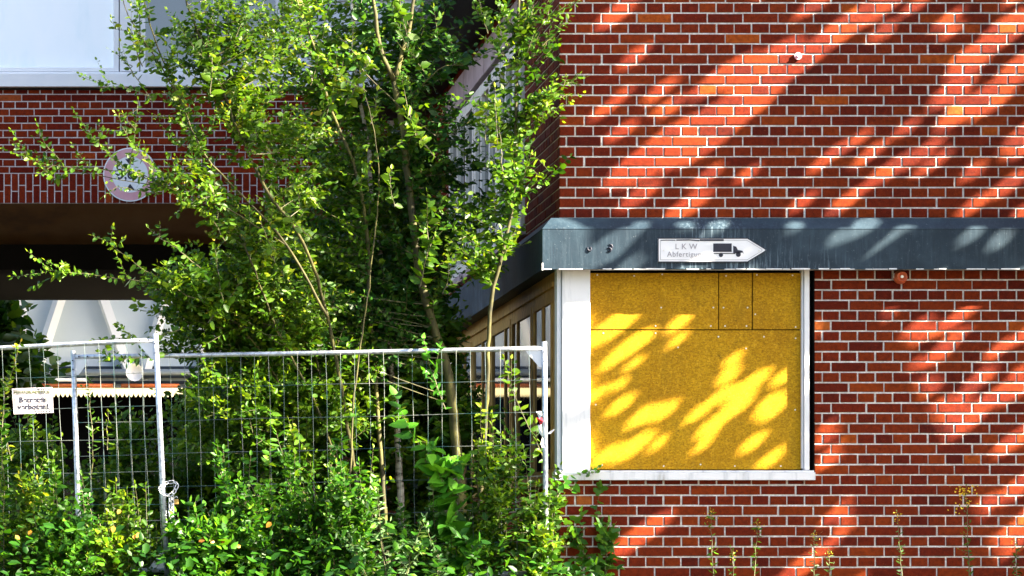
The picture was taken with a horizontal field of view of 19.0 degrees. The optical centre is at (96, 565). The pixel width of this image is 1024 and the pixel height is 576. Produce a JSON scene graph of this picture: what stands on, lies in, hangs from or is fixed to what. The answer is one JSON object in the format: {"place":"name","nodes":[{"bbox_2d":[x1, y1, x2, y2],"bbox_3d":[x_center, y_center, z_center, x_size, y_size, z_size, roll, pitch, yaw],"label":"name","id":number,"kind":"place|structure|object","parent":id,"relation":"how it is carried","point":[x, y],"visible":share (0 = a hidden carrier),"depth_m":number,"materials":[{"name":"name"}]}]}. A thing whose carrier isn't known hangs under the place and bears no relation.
{"place":"outdoors","nodes":[
{"label":"outdoors","id":0,"kind":"place"},
{"bbox_3d":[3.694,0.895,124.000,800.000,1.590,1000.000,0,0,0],"label":"ground","id":1,"kind":"structure","parent":0,"visible":0},
{"bbox_2d":[0,405,16,575],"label":"bush","id":2,"kind":"object","parent":1,"relation":"on","point":[5,440],"visible":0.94,"depth_m":22.89,"materials":[{"name":"green plant"}]},
{"bbox_2d":[0,438,61,575],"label":"shrub","id":3,"kind":"object","parent":1,"relation":"on","point":[23,499],"visible":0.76,"depth_m":22.87,"materials":[{"name":"green plant"}]},
{"bbox_2d":[0,300,70,412],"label":"dark shrub","id":4,"kind":"object","parent":1,"relation":"on","point":[14,323],"visible":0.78,"depth_m":48.43,"materials":[{"name":"green plant"}]},
{"bbox_2d":[0,409,89,553],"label":"shrub","id":5,"kind":"object","parent":1,"relation":"on","point":[28,453],"visible":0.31,"depth_m":24.86,"materials":[{"name":"green plant"}]},
{"bbox_2d":[20,467,105,575],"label":"shrub","id":6,"kind":"object","parent":1,"relation":"on","point":[61,551],"visible":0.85,"depth_m":22.62,"materials":[{"name":"green plant"}]},
{"bbox_2d":[0,333,169,575],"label":"fence panel","id":7,"kind":"object","parent":1,"relation":"on","point":[149,347],"visible":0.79,"depth_m":22.87,"materials":[{"name":"metal"}]},
{"bbox_2d":[0,338,24,460],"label":"vine","id":8,"kind":"object","parent":7,"relation":"attached to","point":[5,384],"visible":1,"depth_m":23.10,"materials":[{"name":"green plant"}]},
{"bbox_2d":[12,387,53,413],"bbox_3d":[-0.488,-1.269,23.131,0.323,0.208,0.007,0,0,0],"label":"warning sign","id":9,"kind":"object","parent":7,"relation":"attached to","point":[27,400],"visible":1,"depth_m":23.13,"materials":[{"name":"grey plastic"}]},
{"bbox_2d":[159,480,178,522],"bbox_3d":[0.552,-0.458,22.825,0.134,0.383,0.117,0,0,21],"label":"chain","id":10,"kind":"object","parent":7,"relation":"hanging from","point":[170,500],"visible":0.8,"depth_m":22.80,"materials":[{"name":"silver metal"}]},
{"bbox_2d":[77,470,101,575],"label":"stalk","id":11,"kind":"object","parent":1,"relation":"on","point":[81,496],"visible":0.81,"depth_m":22.80,"materials":[{"name":"green plant"}]},
{"bbox_2d":[83,477,152,575],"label":"shrub","id":12,"kind":"object","parent":1,"relation":"on","point":[122,539],"visible":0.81,"depth_m":22.78,"materials":[{"name":"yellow plant"}]},
{"bbox_2d":[57,394,179,556],"bbox_3d":[0.183,-0.611,24.936,1.106,1.602,1.182,0,0,0],"label":"shrub","id":13,"kind":"object","parent":1,"relation":"on","point":[132,430],"visible":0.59,"depth_m":24.77,"materials":[{"name":"green plant"}]},
{"bbox_2d":[124,480,175,575],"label":"shrub","id":14,"kind":"object","parent":1,"relation":"on","point":[153,544],"visible":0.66,"depth_m":22.95,"materials":[{"name":"green plant"}]},
{"bbox_2d":[0,300,335,572],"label":"warehouse","id":15,"kind":"structure","parent":1,"relation":"on","point":[58,321],"depth_m":58.00,"materials":[{"name":"grey metal"}]},
{"bbox_2d":[7,388,181,396],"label":"awning","id":16,"kind":"object","parent":15,"relation":"attached to","point":[103,391],"visible":0.35,"depth_m":57.10,"materials":[{"name":"beige fabric"}]},
{"bbox_2d":[42,384,112,387],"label":"rolled tarpaulin","id":17,"kind":"object","parent":16,"relation":"on","point":[83,385],"visible":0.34,"depth_m":57.57,"materials":[{"name":"orange"}]},
{"bbox_2d":[121,384,178,387],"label":"rolled tarpaulin","id":18,"kind":"object","parent":16,"relation":"on","point":[147,385],"visible":0.87,"depth_m":57.56,"materials":[{"name":"orange"}]},
{"bbox_2d":[126,364,143,380],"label":"dish lamp","id":19,"kind":"object","parent":15,"relation":"attached to","point":[136,370],"visible":0.89,"depth_m":57.37,"materials":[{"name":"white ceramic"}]},
{"bbox_2d":[0,0,373,572],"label":"tree","id":20,"kind":"object","parent":1,"relation":"on","point":[245,239],"visible":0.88,"depth_m":23.55,"materials":[{"name":"green plant"}]},
{"bbox_2d":[7,188,392,571],"bbox_3d":[0.888,-1.401,23.921,3.348,3.093,1.640,0,0,-20],"label":"shrub","id":21,"kind":"object","parent":1,"relation":"on","point":[191,291],"visible":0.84,"depth_m":23.93,"materials":[{"name":"green plant"}]},
{"bbox_2d":[151,495,248,575],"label":"shrub","id":22,"kind":"object","parent":1,"relation":"on","point":[216,530],"visible":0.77,"depth_m":22.47,"materials":[{"name":"green plant"}]},
{"bbox_2d":[0,0,421,299],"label":"gateway building","id":23,"kind":"structure","parent":1,"relation":"on","point":[49,49],"depth_m":34.11,"materials":[{"name":"red brick"}]},
{"bbox_2d":[0,0,118,71],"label":"window","id":24,"kind":"structure","parent":23,"relation":"in","point":[36,35],"depth_m":34.11,"materials":[{"name":"white glass"}]},
{"bbox_2d":[103,148,156,201],"bbox_3d":[0.382,-4.423,34.042,0.610,0.610,0.016,0,0,0],"label":"round sign","id":25,"kind":"object","parent":23,"relation":"attached to","point":[129,195],"visible":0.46,"depth_m":34.04,"materials":[{"name":"white metal"}]},
{"bbox_2d":[140,0,280,71],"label":"window","id":26,"kind":"structure","parent":23,"relation":"in","point":[163,20],"depth_m":34.11,"materials":[{"name":"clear glass"}]},
{"bbox_2d":[209,439,297,575],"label":"shrub","id":27,"kind":"object","parent":1,"relation":"on","point":[250,522],"visible":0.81,"depth_m":22.64,"materials":[{"name":"green plant"}]},
{"bbox_2d":[269,427,307,570],"bbox_3d":[1.491,-0.437,22.827,0.373,1.224,0.228,0,0,0],"label":"stalk","id":28,"kind":"object","parent":1,"relation":"on","point":[285,460],"visible":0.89,"depth_m":22.80,"materials":[{"name":"green plant"}]},
{"bbox_2d":[88,118,506,571],"bbox_3d":[1.678,-1.861,25.573,3.571,4.124,2.922,0,0,0],"label":"dark shrub","id":29,"kind":"object","parent":1,"relation":"on","point":[422,408],"visible":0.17,"depth_m":25.16,"materials":[{"name":"green plant"}]},
{"bbox_2d":[261,444,348,575],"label":"shrub","id":30,"kind":"object","parent":1,"relation":"on","point":[287,528],"visible":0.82,"depth_m":22.72,"materials":[{"name":"green plant"}]},
{"bbox_2d":[210,0,402,562],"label":"tree","id":31,"kind":"object","parent":1,"relation":"on","point":[346,176],"visible":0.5,"depth_m":24.44,"materials":[{"name":"green plant"}]},
{"bbox_2d":[70,341,548,575],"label":"fence panel","id":32,"kind":"object","parent":1,"relation":"on","point":[537,355],"visible":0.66,"depth_m":23.34,"materials":[{"name":"metal"}]},
{"bbox_2d":[80,376,114,479],"bbox_3d":[0.015,-1.096,23.652,0.281,0.845,0.119,0,0,12],"label":"vine","id":33,"kind":"object","parent":32,"relation":"hanging from","point":[92,433],"visible":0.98,"depth_m":23.65,"materials":[{"name":"green plant"}]},
{"bbox_2d":[536,411,554,447],"bbox_3d":[3.431,-1.036,22.934,0.175,0.280,0.057,0,0,-35],"label":"barrier tape","id":34,"kind":"object","parent":32,"relation":"attached to","point":[539,418],"visible":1,"depth_m":22.90,"materials":[{"name":"white plastic"}]},
{"bbox_2d":[0,516,624,575],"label":"ground cover","id":35,"kind":"object","parent":1,"relation":"on","point":[571,569],"visible":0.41,"depth_m":22.26,"materials":[{"name":"green plant"}]},
{"bbox_2d":[15,509,271,547],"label":"yellow leaves","id":36,"kind":"object","parent":35,"relation":"on","point":[202,539],"visible":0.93,"depth_m":22.37,"materials":[{"name":"yellow plant"}]},
{"bbox_2d":[296,463,333,573],"bbox_3d":[1.685,-0.308,22.750,0.323,0.960,0.176,0,0,-23],"label":"stalk","id":37,"kind":"object","parent":1,"relation":"on","point":[309,489],"visible":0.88,"depth_m":22.75,"materials":[{"name":"green plant"}]},
{"bbox_2d":[328,433,350,478],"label":"stalk","id":38,"kind":"object","parent":1,"relation":"on","point":[334,447],"visible":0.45,"depth_m":22.90,"materials":[{"name":"green plant"}]},
{"bbox_2d":[307,443,384,575],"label":"shrub","id":39,"kind":"object","parent":1,"relation":"on","point":[333,507],"visible":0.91,"depth_m":22.62,"materials":[{"name":"green plant"}]},
{"bbox_2d":[171,0,548,492],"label":"tree","id":40,"kind":"object","parent":1,"relation":"on","point":[410,123],"visible":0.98,"depth_m":23.47,"materials":[{"name":"green plant"}]},
{"bbox_2d":[259,0,465,526],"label":"birch tree","id":41,"kind":"object","parent":1,"relation":"on","point":[389,139],"visible":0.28,"depth_m":24.98,"materials":[{"name":"green plant"}]},
{"bbox_2d":[331,488,447,575],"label":"shrub","id":42,"kind":"object","parent":1,"relation":"on","point":[380,534],"visible":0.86,"depth_m":22.50,"materials":[{"name":"green plant"}]},
{"bbox_2d":[281,0,498,572],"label":"tree","id":43,"kind":"object","parent":1,"relation":"on","point":[414,158],"visible":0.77,"depth_m":24.36,"materials":[{"name":"green plant"}]},
{"bbox_2d":[371,485,456,575],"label":"shrub","id":44,"kind":"object","parent":1,"relation":"on","point":[426,559],"visible":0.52,"depth_m":22.98,"materials":[{"name":"green plant"}]},
{"bbox_2d":[388,333,495,575],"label":"vine","id":45,"kind":"object","parent":1,"relation":"on","point":[437,469],"visible":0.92,"depth_m":23.06,"materials":[{"name":"green plant"}]},
{"bbox_2d":[434,402,535,575],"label":"shrub","id":46,"kind":"object","parent":1,"relation":"on","point":[491,482],"visible":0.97,"depth_m":23.02,"materials":[{"name":"green plant"}]},
{"bbox_2d":[421,0,585,538],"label":"tree","id":47,"kind":"object","parent":1,"relation":"on","point":[485,269],"visible":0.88,"depth_m":23.89,"materials":[{"name":"green plant"}]},
{"bbox_2d":[498,426,528,570],"bbox_3d":[3.189,-0.454,23.097,0.254,1.275,0.163,0,0,-18],"label":"stalk","id":48,"kind":"object","parent":1,"relation":"on","point":[516,480],"visible":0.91,"depth_m":23.09,"materials":[{"name":"green plant"}]},
{"bbox_2d":[505,443,569,575],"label":"shrub","id":49,"kind":"object","parent":1,"relation":"on","point":[532,510],"visible":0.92,"depth_m":22.94,"materials":[{"name":"green plant"}]},
{"bbox_2d":[337,0,1023,575],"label":"brick building","id":50,"kind":"structure","parent":1,"relation":"on","point":[807,374],"depth_m":24.00,"materials":[{"name":"red brick"}]},
{"bbox_2d":[449,94,473,279],"bbox_3d":[3.697,-3.755,30.275,0.066,1.650,2.050,0,0,0],"label":"side window","id":51,"kind":"structure","parent":50,"relation":"in","point":[466,110],"depth_m":30.03,"materials":[{"name":"grey glass"}]},
{"bbox_2d":[455,342,471,486],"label":"side window","id":52,"kind":"structure","parent":50,"relation":"in","point":[469,345],"depth_m":29.92,"materials":[{"name":"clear glass"}]},
{"bbox_2d":[472,333,490,487],"bbox_3d":[3.707,-1.458,28.825,0.046,1.473,1.350,0,0,0],"label":"side window","id":53,"kind":"structure","parent":50,"relation":"in","point":[478,358],"depth_m":28.99,"materials":[{"name":"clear glass"}]},
{"bbox_2d":[474,65,496,254],"bbox_3d":[3.697,-3.755,28.375,0.066,1.650,1.650,0,0,0],"label":"side window","id":54,"kind":"structure","parent":50,"relation":"in","point":[484,175],"depth_m":28.66,"materials":[{"name":"grey glass"}]},
{"bbox_2d":[491,319,510,480],"bbox_3d":[3.707,-1.458,27.450,0.046,1.473,1.300,0,0,0],"label":"side window","id":55,"kind":"structure","parent":50,"relation":"in","point":[500,335],"depth_m":27.49,"materials":[{"name":"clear glass"}]},
{"bbox_2d":[497,45,525,236],"bbox_3d":[3.697,-3.755,26.750,0.066,1.650,1.500,0,0,0],"label":"side window","id":56,"kind":"structure","parent":50,"relation":"in","point":[522,221],"depth_m":26.76,"materials":[{"name":"grey glass"}]},
{"bbox_2d":[511,307,531,484],"bbox_3d":[3.707,-1.458,26.125,0.046,1.473,1.250,0,0,0],"label":"side window","id":57,"kind":"structure","parent":50,"relation":"in","point":[521,324],"depth_m":26.08,"materials":[{"name":"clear glass"}]},
{"bbox_2d":[532,293,554,479],"bbox_3d":[3.707,-1.458,24.835,0.046,1.473,1.230,0,0,0],"label":"side window","id":58,"kind":"structure","parent":50,"relation":"in","point":[543,312],"depth_m":24.80,"materials":[{"name":"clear glass"}]},
{"bbox_2d":[527,71,587,114],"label":"branch","id":59,"kind":"object","parent":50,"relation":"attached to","point":[572,81],"visible":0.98,"depth_m":23.85,"materials":[{"name":"green plant"}]},
{"bbox_2d":[539,0,580,46],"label":"branch","id":60,"kind":"object","parent":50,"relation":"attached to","point":[557,27],"visible":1,"depth_m":23.85,"materials":[{"name":"green plant"}]},
{"bbox_2d":[541,464,601,512],"bbox_3d":[3.683,-0.576,23.798,0.672,0.458,0.319,0,0,-36],"label":"vine","id":61,"kind":"object","parent":50,"relation":"attached to","point":[575,487],"visible":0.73,"depth_m":23.87,"materials":[{"name":"green plant"}]},
{"bbox_2d":[558,479,624,575],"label":"ivy","id":62,"kind":"object","parent":50,"relation":"attached to","point":[603,537],"visible":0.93,"depth_m":23.94,"materials":[{"name":"green plant"}]},
{"bbox_2d":[553,269,814,480],"bbox_3d":[4.689,-1.525,24.040,2.075,1.686,0.180,0,0,0],"label":"corner window","id":63,"kind":"structure","parent":50,"relation":"in","point":[660,374],"depth_m":24.04,"materials":[{"name":"yellow"}]},
{"bbox_2d":[658,238,765,261],"bbox_3d":[4.873,-2.498,23.829,0.855,0.193,0.014,0,0,0],"label":"direction sign","id":64,"kind":"object","parent":50,"relation":"attached to","point":[708,250],"visible":1,"depth_m":23.83,"materials":[{"name":"white metal"}]},
{"bbox_2d":[794,52,801,59],"bbox_3d":[5.592,-4.061,23.983,0.060,0.060,0.035,0,0,0],"label":"wall anchor","id":65,"kind":"object","parent":50,"relation":"attached to","point":[797,55],"depth_m":23.98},
{"bbox_2d":[893,270,906,283],"bbox_3d":[6.403,-2.298,23.960,0.115,0.112,0.080,0,0,0],"label":"wall lamp","id":66,"kind":"object","parent":50,"relation":"attached to","point":[899,276],"visible":1,"depth_m":23.93,"materials":[{"name":"ceramic"}]},
{"bbox_2d":[704,507,717,575],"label":"weed","id":67,"kind":"object","parent":1,"relation":"on","point":[711,518],"visible":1,"depth_m":23.75,"materials":[{"name":"green plant"}]},
{"bbox_2d":[728,545,736,575],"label":"weed","id":68,"kind":"object","parent":1,"relation":"on","point":[731,556],"visible":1,"depth_m":23.75,"materials":[{"name":"green plant"}]},
{"bbox_2d":[750,519,764,575],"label":"weed","id":69,"kind":"object","parent":1,"relation":"on","point":[755,553],"visible":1,"depth_m":23.75,"materials":[{"name":"green plant"}]},
{"bbox_2d":[808,530,819,575],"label":"weed","id":70,"kind":"object","parent":1,"relation":"on","point":[814,565],"visible":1,"depth_m":23.75,"materials":[{"name":"green plant"}]},
{"bbox_2d":[824,548,833,575],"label":"weed","id":71,"kind":"object","parent":1,"relation":"on","point":[829,551],"visible":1,"depth_m":23.75,"materials":[{"name":"green plant"}]},
{"bbox_2d":[893,510,904,575],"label":"weed","id":72,"kind":"object","parent":1,"relation":"on","point":[901,569],"visible":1,"depth_m":23.75,"materials":[{"name":"green plant"}]},
{"bbox_2d":[948,484,977,575],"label":"weed","id":73,"kind":"object","parent":1,"relation":"on","point":[968,551],"visible":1,"depth_m":23.75,"materials":[{"name":"green plant"}]},
{"bbox_2d":[1010,535,1022,575],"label":"weed","id":74,"kind":"object","parent":1,"relation":"on","point":[1015,556],"visible":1,"depth_m":23.74,"materials":[{"name":"green plant"}]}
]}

